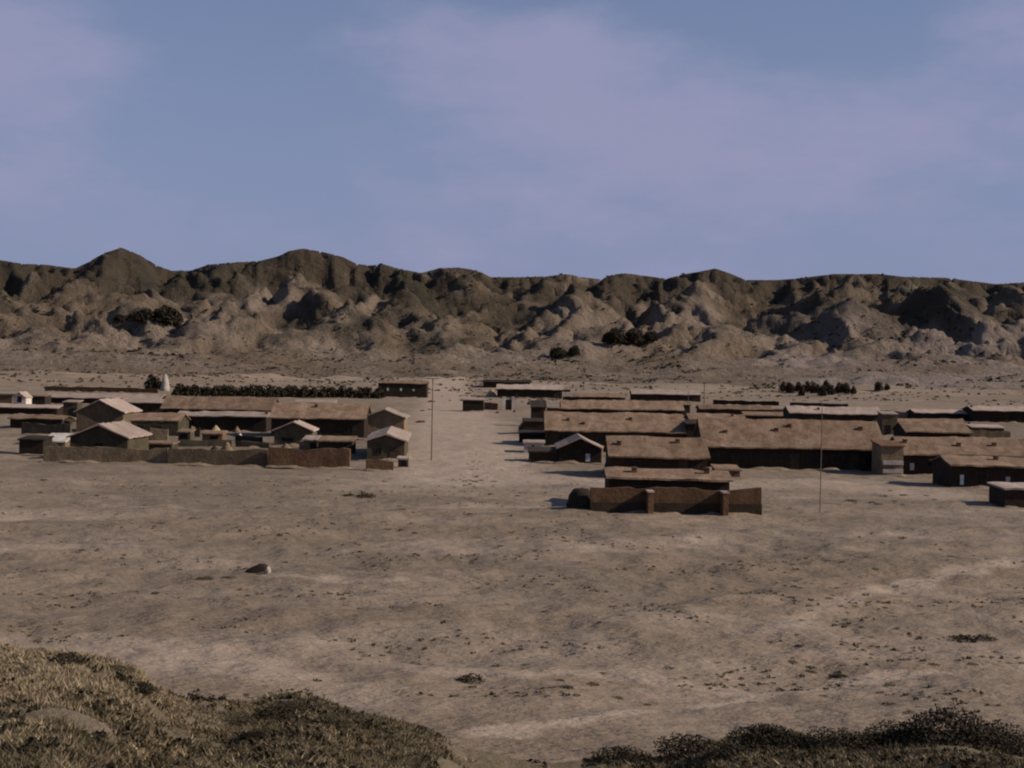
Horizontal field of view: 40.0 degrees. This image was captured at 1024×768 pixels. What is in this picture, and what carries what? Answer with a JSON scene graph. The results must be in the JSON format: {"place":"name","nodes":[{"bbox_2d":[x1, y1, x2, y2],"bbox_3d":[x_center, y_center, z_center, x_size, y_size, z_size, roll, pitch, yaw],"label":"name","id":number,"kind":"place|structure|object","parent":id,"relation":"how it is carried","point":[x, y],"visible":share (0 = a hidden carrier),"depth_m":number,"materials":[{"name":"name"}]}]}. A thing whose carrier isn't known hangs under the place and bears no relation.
{"place":"outdoors","nodes":[
{"label":"outdoors","id":0,"kind":"place"},
{"bbox_2d":[0,371,1023,762],"bbox_3d":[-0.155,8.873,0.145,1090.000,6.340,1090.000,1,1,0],"label":"ground","id":1,"kind":"structure","parent":0,"point":[184,653],"depth_m":72.47,"materials":[{"name":"sand"}]},
{"bbox_2d":[12,391,32,403],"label":"gable house","id":2,"kind":"structure","parent":1,"relation":"on","point":[25,397],"depth_m":295.33,"materials":[{"name":"paint"}]},
{"bbox_2d":[0,403,62,414],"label":"mud house","id":3,"kind":"structure","parent":1,"relation":"on","point":[8,408],"depth_m":259.76,"materials":[{"name":"soil"}]},
{"bbox_2d":[17,435,53,455],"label":"shed","id":4,"kind":"structure","parent":1,"relation":"on","point":[32,444],"depth_m":158.82,"materials":[{"name":"soil"}]},
{"bbox_2d":[7,414,74,427],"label":"mud house","id":5,"kind":"structure","parent":1,"relation":"on","point":[16,420],"depth_m":213.48,"materials":[{"name":"soil"}]},
{"bbox_2d":[31,394,51,404],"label":"shed","id":6,"kind":"structure","parent":1,"relation":"on","point":[40,399],"depth_m":303.58,"materials":[{"name":"brick"}]},
{"bbox_2d":[21,422,71,433],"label":"yard wall","id":7,"kind":"structure","parent":1,"relation":"on","point":[32,428],"depth_m":195.68,"materials":[{"name":"soil"}]},
{"bbox_2d":[48,433,73,446],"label":"shed","id":8,"kind":"structure","parent":1,"relation":"on","point":[59,439],"depth_m":172.42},
{"bbox_2d":[62,400,83,416],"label":"shed","id":9,"kind":"structure","parent":1,"relation":"on","point":[70,407],"depth_m":246.25,"materials":[{"name":"paint"}]},
{"bbox_2d":[45,386,157,392],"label":"yard wall","id":10,"kind":"structure","parent":1,"relation":"on","point":[100,389],"depth_m":421.62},
{"bbox_2d":[43,446,168,462],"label":"yard wall","id":11,"kind":"structure","parent":1,"relation":"on","point":[97,453],"depth_m":148.79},
{"bbox_2d":[48,392,165,403],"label":"mud house","id":12,"kind":"structure","parent":1,"relation":"on","point":[60,397],"depth_m":320.44,"materials":[{"name":"soil"}]},
{"bbox_2d":[73,398,142,431],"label":"gable house","id":13,"kind":"structure","parent":1,"relation":"on","point":[107,410],"depth_m":204.31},
{"bbox_2d":[66,420,152,449],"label":"gable house","id":14,"kind":"structure","parent":1,"relation":"on","point":[123,434],"depth_m":153.06,"materials":[{"name":"paint"}]},
{"bbox_2d":[122,398,164,412],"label":"mud house","id":15,"kind":"structure","parent":1,"relation":"on","point":[148,405],"depth_m":265.55,"materials":[{"name":"brick"}]},
{"bbox_2d":[144,373,161,390],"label":"tree","id":16,"kind":"object","parent":1,"relation":"on","point":[152,382],"visible":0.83,"depth_m":451.50,"materials":[{"name":"green plant"}]},
{"bbox_2d":[150,428,167,440],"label":"wall","id":17,"kind":"structure","parent":1,"relation":"on","point":[159,434],"depth_m":189.51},
{"bbox_2d":[129,412,190,435],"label":"mud house","id":18,"kind":"structure","parent":1,"relation":"on","point":[172,423],"depth_m":196.96,"materials":[{"name":"soil"}]},
{"bbox_2d":[149,440,179,448],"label":"shed","id":19,"kind":"structure","parent":1,"relation":"on","point":[161,444],"depth_m":165.44,"materials":[{"name":"paint"}]},
{"bbox_2d":[177,428,195,439],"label":"shed","id":20,"kind":"structure","parent":1,"relation":"on","point":[186,434],"depth_m":182.39,"materials":[{"name":"soil"}]},
{"bbox_2d":[178,439,231,446],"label":"yard wall","id":21,"kind":"structure","parent":1,"relation":"on","point":[191,443],"depth_m":175.00,"materials":[{"name":"paint"}]},
{"bbox_2d":[201,430,227,439],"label":"shed","id":22,"kind":"structure","parent":1,"relation":"on","point":[213,434],"depth_m":179.34,"materials":[{"name":"beige"}]},
{"bbox_2d":[168,448,267,465],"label":"yard wall","id":23,"kind":"structure","parent":1,"relation":"on","point":[226,457],"depth_m":147.80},
{"bbox_2d":[160,395,278,412],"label":"mud house","id":24,"kind":"structure","parent":1,"relation":"on","point":[174,404],"depth_m":246.00,"materials":[{"name":"brick"}]},
{"bbox_2d":[178,411,270,431],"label":"mud house","id":25,"kind":"structure","parent":1,"relation":"on","point":[250,421],"depth_m":212.71,"materials":[{"name":"soil"}]},
{"bbox_2d":[235,435,262,441],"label":"yard wall","id":26,"kind":"structure","parent":1,"relation":"on","point":[247,438],"depth_m":185.20,"materials":[{"name":"brick"}]},
{"bbox_2d":[235,440,270,447],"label":"yard wall","id":27,"kind":"structure","parent":1,"relation":"on","point":[242,443],"depth_m":175.69,"materials":[{"name":"paint"}]},
{"bbox_2d":[245,563,268,572],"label":"boulder","id":28,"kind":"object","parent":1,"relation":"on","point":[260,568],"visible":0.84,"depth_m":74.47,"materials":[{"name":"stone"}]},
{"bbox_2d":[272,420,318,444],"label":"gable house","id":29,"kind":"structure","parent":1,"relation":"on","point":[296,432],"depth_m":182.18,"materials":[{"name":"paint"}]},
{"bbox_2d":[268,446,350,468],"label":"yard wall","id":30,"kind":"structure","parent":1,"relation":"on","point":[313,458],"depth_m":146.82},
{"bbox_2d":[302,435,321,449],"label":"shed","id":31,"kind":"structure","parent":1,"relation":"on","point":[310,442],"depth_m":171.22,"materials":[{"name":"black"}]},
{"bbox_2d":[294,399,337,402],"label":"shed","id":32,"kind":"structure","parent":1,"relation":"on","point":[316,401],"depth_m":308.74,"materials":[{"name":"beige"}]},
{"bbox_2d":[269,402,371,439],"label":"mud house","id":33,"kind":"structure","parent":1,"relation":"on","point":[338,419],"depth_m":201.47,"materials":[{"name":"brick"}]},
{"bbox_2d":[317,435,356,453],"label":"shed","id":34,"kind":"structure","parent":1,"relation":"on","point":[335,442],"depth_m":166.68,"materials":[{"name":"soil"}]},
{"bbox_2d":[366,459,393,469],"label":"yard wall","id":35,"kind":"structure","parent":1,"relation":"on","point":[379,464],"depth_m":144.05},
{"bbox_2d":[364,426,410,459],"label":"gable house","id":36,"kind":"structure","parent":1,"relation":"on","point":[390,442],"depth_m":159.01,"materials":[{"name":"paint"}]},
{"bbox_2d":[368,407,409,434],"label":"gable house","id":37,"kind":"structure","parent":1,"relation":"on","point":[383,418],"depth_m":206.84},
{"bbox_2d":[377,380,428,397],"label":"mud house","id":38,"kind":"structure","parent":1,"relation":"on","point":[401,388],"depth_m":420.15,"materials":[{"name":"soil"}]},
{"bbox_2d":[397,456,410,466],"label":"shed","id":39,"kind":"structure","parent":1,"relation":"on","point":[403,461],"depth_m":149.98,"materials":[{"name":"paint"}]},
{"bbox_2d":[455,673,486,683],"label":"shrub","id":40,"kind":"object","parent":1,"relation":"on","point":[466,678],"visible":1,"depth_m":50.85,"materials":[{"name":"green plant"}]},
{"bbox_2d":[462,397,484,410],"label":"shed","id":41,"kind":"structure","parent":1,"relation":"on","point":[473,403],"depth_m":316.81,"materials":[{"name":"brick"}]},
{"bbox_2d":[482,379,530,387],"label":"mud house","id":42,"kind":"structure","parent":1,"relation":"on","point":[489,383],"depth_m":512.15,"materials":[{"name":"soil"}]},
{"bbox_2d":[503,397,514,409],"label":"gateway","id":43,"kind":"object","parent":1,"relation":"on","point":[508,404],"visible":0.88,"depth_m":329.63,"materials":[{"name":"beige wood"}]},
{"bbox_2d":[0,453,1023,720],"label":"sparse scrub","id":44,"kind":"object","parent":1,"relation":"on","point":[540,691],"visible":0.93,"depth_m":64.12,"materials":[{"name":"brown plant"}]},
{"bbox_2d":[3,370,1023,404],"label":"foothill scrub","id":45,"kind":"object","parent":1,"relation":"on","point":[531,382],"visible":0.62,"depth_m":501.71,"materials":[{"name":"green plant"}]},
{"bbox_2d":[13,390,1019,515],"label":"sand drift","id":46,"kind":"object","parent":1,"relation":"on","point":[396,460],"visible":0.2,"depth_m":149.93,"materials":[{"name":"sand"}]},
{"bbox_2d":[496,384,562,398],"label":"mud house","id":47,"kind":"structure","parent":1,"relation":"on","point":[530,391],"depth_m":438.63,"materials":[{"name":"soil"}]},
{"bbox_2d":[518,430,544,441],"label":"shed","id":48,"kind":"structure","parent":1,"relation":"on","point":[532,434],"depth_m":198.20,"materials":[{"name":"brick"}]},
{"bbox_2d":[522,418,543,429],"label":"shed","id":49,"kind":"structure","parent":1,"relation":"on","point":[532,423],"depth_m":219.83,"materials":[{"name":"brick"}]},
{"bbox_2d":[523,439,544,451],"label":"shed","id":50,"kind":"structure","parent":1,"relation":"on","point":[534,443],"depth_m":177.61,"materials":[{"name":"black"}]},
{"bbox_2d":[530,400,546,417],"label":"shed","id":51,"kind":"structure","parent":1,"relation":"on","point":[538,408],"depth_m":246.90,"materials":[{"name":"wood"}]},
{"bbox_2d":[528,446,558,461],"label":"shed","id":52,"kind":"structure","parent":1,"relation":"on","point":[542,453],"depth_m":160.62,"materials":[{"name":"wood"}]},
{"bbox_2d":[566,488,589,509],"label":"straw stack","id":53,"kind":"object","parent":1,"relation":"on","point":[578,498],"visible":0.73,"depth_m":108.12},
{"bbox_2d":[554,433,603,462],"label":"gable house","id":54,"kind":"structure","parent":1,"relation":"on","point":[577,447],"depth_m":160.20,"materials":[{"name":"brick"}]},
{"bbox_2d":[573,393,625,399],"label":"mud house","id":55,"kind":"structure","parent":1,"relation":"on","point":[588,396],"depth_m":385.64,"materials":[{"name":"brick"}]},
{"bbox_2d":[543,411,685,445],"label":"mud house","id":56,"kind":"structure","parent":1,"relation":"on","point":[558,426],"depth_m":192.27,"materials":[{"name":"soil"}]},
{"bbox_2d":[559,400,684,413],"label":"mud house","id":57,"kind":"structure","parent":1,"relation":"on","point":[610,406],"depth_m":270.22,"materials":[{"name":"brick"}]},
{"bbox_2d":[611,400,690,414],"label":"mud house","id":58,"kind":"structure","parent":1,"relation":"on","point":[686,404],"depth_m":316.51,"materials":[{"name":"brick"}]},
{"bbox_2d":[603,435,710,470],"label":"mud house","id":59,"kind":"structure","parent":1,"relation":"on","point":[639,451],"depth_m":141.91,"materials":[{"name":"soil"}]},
{"bbox_2d":[629,389,701,401],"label":"mud house","id":60,"kind":"structure","parent":1,"relation":"on","point":[656,394],"depth_m":426.91,"materials":[{"name":"brick"}]},
{"bbox_2d":[602,466,733,490],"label":"mud house","id":61,"kind":"structure","parent":1,"relation":"on","point":[642,478],"depth_m":112.16,"materials":[{"name":"soil"}]},
{"bbox_2d":[589,487,761,515],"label":"yard wall","id":62,"kind":"structure","parent":1,"relation":"on","point":[671,499],"depth_m":107.75,"materials":[{"name":"brick"}]},
{"bbox_2d":[683,419,696,437],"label":"shed","id":63,"kind":"structure","parent":1,"relation":"on","point":[690,424],"depth_m":190.77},
{"bbox_2d":[684,413,745,419],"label":"mud house","id":64,"kind":"structure","parent":1,"relation":"on","point":[692,416],"depth_m":228.63,"materials":[{"name":"brick"}]},
{"bbox_2d":[710,464,741,476],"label":"shed","id":65,"kind":"structure","parent":1,"relation":"on","point":[733,470],"depth_m":143.37,"materials":[{"name":"black"}]},
{"bbox_2d":[695,404,773,414],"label":"mud house","id":66,"kind":"structure","parent":1,"relation":"on","point":[720,408],"depth_m":299.19,"materials":[{"name":"brick"}]},
{"bbox_2d":[713,400,778,405],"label":"yard wall","id":67,"kind":"structure","parent":1,"relation":"on","point":[743,402],"depth_m":402.68,"materials":[{"name":"brick"}]},
{"bbox_2d":[741,411,782,419],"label":"shed","id":68,"kind":"structure","parent":1,"relation":"on","point":[754,415],"depth_m":276.36,"materials":[{"name":"brick"}]},
{"bbox_2d":[692,417,883,470],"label":"mud house","id":69,"kind":"structure","parent":1,"relation":"on","point":[746,443],"depth_m":156.18,"materials":[{"name":"brick"}]},
{"bbox_2d":[790,453,798,469],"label":"door","id":70,"kind":"structure","parent":69,"relation":"in","point":[794,458],"depth_m":155.76,"materials":[{"name":"brown wood"}]},
{"bbox_2d":[849,455,857,469],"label":"door","id":71,"kind":"structure","parent":69,"relation":"in","point":[853,459],"depth_m":155.76,"materials":[{"name":"brown wood"}]},
{"bbox_2d":[790,402,847,406],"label":"yard wall","id":72,"kind":"structure","parent":1,"relation":"on","point":[818,404],"depth_m":395.02,"materials":[{"name":"brick"}]},
{"bbox_2d":[781,405,879,422],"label":"mud house","id":73,"kind":"structure","parent":1,"relation":"on","point":[857,413],"depth_m":263.76,"materials":[{"name":"brick"}]},
{"bbox_2d":[870,440,905,474],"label":"gatehouse","id":74,"kind":"object","parent":1,"relation":"on","point":[887,456],"visible":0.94,"depth_m":150.16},
{"bbox_2d":[877,411,898,434],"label":"shed","id":75,"kind":"structure","parent":1,"relation":"on","point":[887,421],"depth_m":236.54,"materials":[{"name":"soil"}]},
{"bbox_2d":[891,421,972,436],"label":"mud house","id":76,"kind":"structure","parent":1,"relation":"on","point":[920,429],"depth_m":209.50,"materials":[{"name":"soil"}]},
{"bbox_2d":[897,418,967,423],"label":"mud house","id":77,"kind":"structure","parent":1,"relation":"on","point":[947,420],"depth_m":248.17,"materials":[{"name":"brick"}]},
{"bbox_2d":[906,409,967,420],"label":"mud house","id":78,"kind":"structure","parent":1,"relation":"on","point":[934,413],"depth_m":308.55,"materials":[{"name":"brick"}]},
{"bbox_2d":[890,436,1023,474],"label":"mud house","id":79,"kind":"structure","parent":1,"relation":"on","point":[919,453],"depth_m":152.72,"materials":[{"name":"soil"}]},
{"bbox_2d":[943,634,979,642],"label":"shrub","id":80,"kind":"object","parent":1,"relation":"on","point":[964,637],"visible":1,"depth_m":59.88,"materials":[{"name":"green plant"}]},
{"bbox_2d":[929,454,1023,486],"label":"mud house","id":81,"kind":"structure","parent":1,"relation":"on","point":[949,470],"depth_m":135.47,"materials":[{"name":"soil"}]},
{"bbox_2d":[966,424,1005,430],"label":"shed","id":82,"kind":"structure","parent":1,"relation":"on","point":[988,427],"depth_m":237.32,"materials":[{"name":"paint"}]},
{"bbox_2d":[970,430,1009,437],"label":"yard wall","id":83,"kind":"structure","parent":1,"relation":"on","point":[989,434],"depth_m":236.88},
{"bbox_2d":[961,405,1023,422],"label":"mud house","id":84,"kind":"structure","parent":1,"relation":"on","point":[976,413],"depth_m":304.33,"materials":[{"name":"brick"}]},
{"bbox_2d":[987,482,1023,507],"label":"shed","id":85,"kind":"structure","parent":1,"relation":"on","point":[1002,494],"depth_m":117.32,"materials":[{"name":"brick"}]},
{"bbox_2d":[0,248,1023,389],"bbox_3d":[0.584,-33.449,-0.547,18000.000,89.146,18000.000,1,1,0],"label":"hills","id":86,"kind":"structure","parent":0,"point":[717,299],"depth_m":672.57,"materials":[{"name":"stone"}]},
{"bbox_2d":[126,307,155,321],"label":"bush","id":87,"kind":"object","parent":86,"relation":"on","point":[141,315],"visible":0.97,"depth_m":649.75,"materials":[{"name":"green plant"}]},
{"bbox_2d":[150,304,183,322],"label":"bush","id":88,"kind":"object","parent":86,"relation":"on","point":[168,314],"visible":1,"depth_m":651.37,"materials":[{"name":"green plant"}]},
{"bbox_2d":[0,252,1023,389],"bbox_3d":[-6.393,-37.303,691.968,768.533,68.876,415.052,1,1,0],"label":"hill scrub","id":89,"kind":"object","parent":86,"relation":"on","point":[633,359],"visible":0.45,"depth_m":665.62,"materials":[{"name":"green plant"}]},
{"bbox_2d":[0,307,1023,401],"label":"slope scrub","id":90,"kind":"object","parent":86,"relation":"on","point":[367,378],"visible":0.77,"depth_m":560.06,"materials":[{"name":"green plant"}]},
{"bbox_2d":[549,346,568,358],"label":"bush","id":91,"kind":"object","parent":86,"relation":"on","point":[557,352],"visible":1,"depth_m":622.45,"materials":[{"name":"green plant"}]},
{"bbox_2d":[601,327,628,343],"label":"bush","id":92,"kind":"object","parent":86,"relation":"on","point":[614,335],"visible":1,"depth_m":648.22,"materials":[{"name":"green plant"}]},
{"bbox_2d":[624,328,645,343],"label":"bush","id":93,"kind":"object","parent":86,"relation":"on","point":[634,335],"visible":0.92,"depth_m":655.13,"materials":[{"name":"green plant"}]},
{"bbox_2d":[0,648,1023,767],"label":"dune","id":94,"kind":"structure","parent":0,"point":[490,760],"depth_m":22.59,"materials":[{"name":"sand"}]},
{"bbox_2d":[46,652,92,665],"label":"shrub","id":95,"kind":"object","parent":94,"relation":"on","point":[77,660],"visible":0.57,"depth_m":21.23,"materials":[{"name":"green plant"}]},
{"bbox_2d":[136,681,158,694],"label":"shrub","id":96,"kind":"object","parent":94,"relation":"on","point":[146,686],"visible":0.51,"depth_m":21.53,"materials":[{"name":"green plant"}]},
{"bbox_2d":[213,710,257,726],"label":"shrub","id":97,"kind":"object","parent":94,"relation":"on","point":[240,716],"visible":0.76,"depth_m":23.09,"materials":[{"name":"green plant"}]},
{"bbox_2d":[240,728,276,739],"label":"shrub","id":98,"kind":"object","parent":94,"relation":"on","point":[261,732],"visible":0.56,"depth_m":21.04,"materials":[{"name":"green plant"}]},
{"bbox_2d":[257,700,312,719],"bbox_3d":[-3.814,5.478,23.609,1.011,0.291,0.962,1,1,6],"label":"shrub","id":99,"kind":"object","parent":94,"relation":"on","point":[293,706],"visible":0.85,"depth_m":23.55,"materials":[{"name":"green plant"}]},
{"bbox_2d":[319,712,352,731],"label":"shrub","id":100,"kind":"object","parent":94,"relation":"on","point":[347,723],"visible":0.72,"depth_m":23.50,"materials":[{"name":"green plant"}]},
{"bbox_2d":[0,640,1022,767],"bbox_3d":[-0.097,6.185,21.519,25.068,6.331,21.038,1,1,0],"label":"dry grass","id":101,"kind":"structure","parent":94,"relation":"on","point":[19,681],"depth_m":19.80,"materials":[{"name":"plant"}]},
{"bbox_2d":[0,644,1023,767],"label":"brown grass","id":102,"kind":"structure","parent":94,"relation":"on","point":[106,751],"depth_m":21.66,"materials":[{"name":"plant"}]},
{"bbox_2d":[0,643,1023,767],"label":"dwarf scrub","id":103,"kind":"object","parent":94,"relation":"on","point":[30,741],"visible":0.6,"depth_m":21.17,"materials":[{"name":"green plant"}]},
{"bbox_2d":[590,745,657,765],"bbox_3d":[2.101,7.166,26.962,1.354,0.446,1.294,1,1,16],"label":"shrub","id":104,"kind":"object","parent":94,"relation":"on","point":[627,752],"visible":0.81,"depth_m":27.03,"materials":[{"name":"green plant"}]},
{"bbox_2d":[652,732,715,763],"bbox_3d":[3.572,7.124,27.610,1.582,0.490,1.505,1,1,0],"label":"shrub","id":105,"kind":"object","parent":94,"relation":"on","point":[680,747],"visible":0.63,"depth_m":27.55,"materials":[{"name":"green plant"}]},
{"bbox_2d":[703,739,761,761],"bbox_3d":[4.052,6.610,25.323,1.004,0.408,1.203,0,1,-43],"label":"shrub","id":106,"kind":"object","parent":94,"relation":"on","point":[724,746],"visible":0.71,"depth_m":25.34,"materials":[{"name":"green plant"}]},
{"bbox_2d":[721,722,811,751],"bbox_3d":[4.733,6.482,25.839,1.612,0.504,1.555,2,1,31],"label":"shrub","id":107,"kind":"object","parent":94,"relation":"on","point":[770,732],"visible":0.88,"depth_m":25.71,"materials":[{"name":"green plant"}]},
{"bbox_2d":[799,726,886,750],"bbox_3d":[5.990,6.419,25.503,1.518,0.422,1.451,1,1,-28],"label":"shrub","id":108,"kind":"object","parent":94,"relation":"on","point":[848,738],"visible":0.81,"depth_m":25.34,"materials":[{"name":"green plant"}]},
{"bbox_2d":[862,719,930,746],"bbox_3d":[7.042,6.344,25.534,1.343,0.360,1.295,1,1,-12],"label":"shrub","id":109,"kind":"object","parent":94,"relation":"on","point":[889,729],"visible":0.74,"depth_m":25.50,"materials":[{"name":"green plant"}]},
{"bbox_2d":[898,705,998,748],"bbox_3d":[7.832,6.148,25.371,1.804,0.658,1.896,1,1,3],"label":"shrub","id":110,"kind":"object","parent":94,"relation":"on","point":[924,727],"visible":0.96,"depth_m":25.10,"materials":[{"name":"green plant"}]},
{"bbox_2d":[964,720,1023,750],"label":"shrub","id":111,"kind":"object","parent":94,"relation":"on","point":[995,730],"visible":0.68,"depth_m":25.10,"materials":[{"name":"green plant"}]},
{"bbox_2d":[994,732,1023,756],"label":"shrub","id":112,"kind":"object","parent":94,"relation":"on","point":[1012,742],"visible":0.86,"depth_m":24.76,"materials":[{"name":"green plant"}]},
{"bbox_2d":[0,0,1023,283],"label":"sky","id":113,"kind":"structure","parent":0,"point":[596,139],"materials":[{"name":"blue"}]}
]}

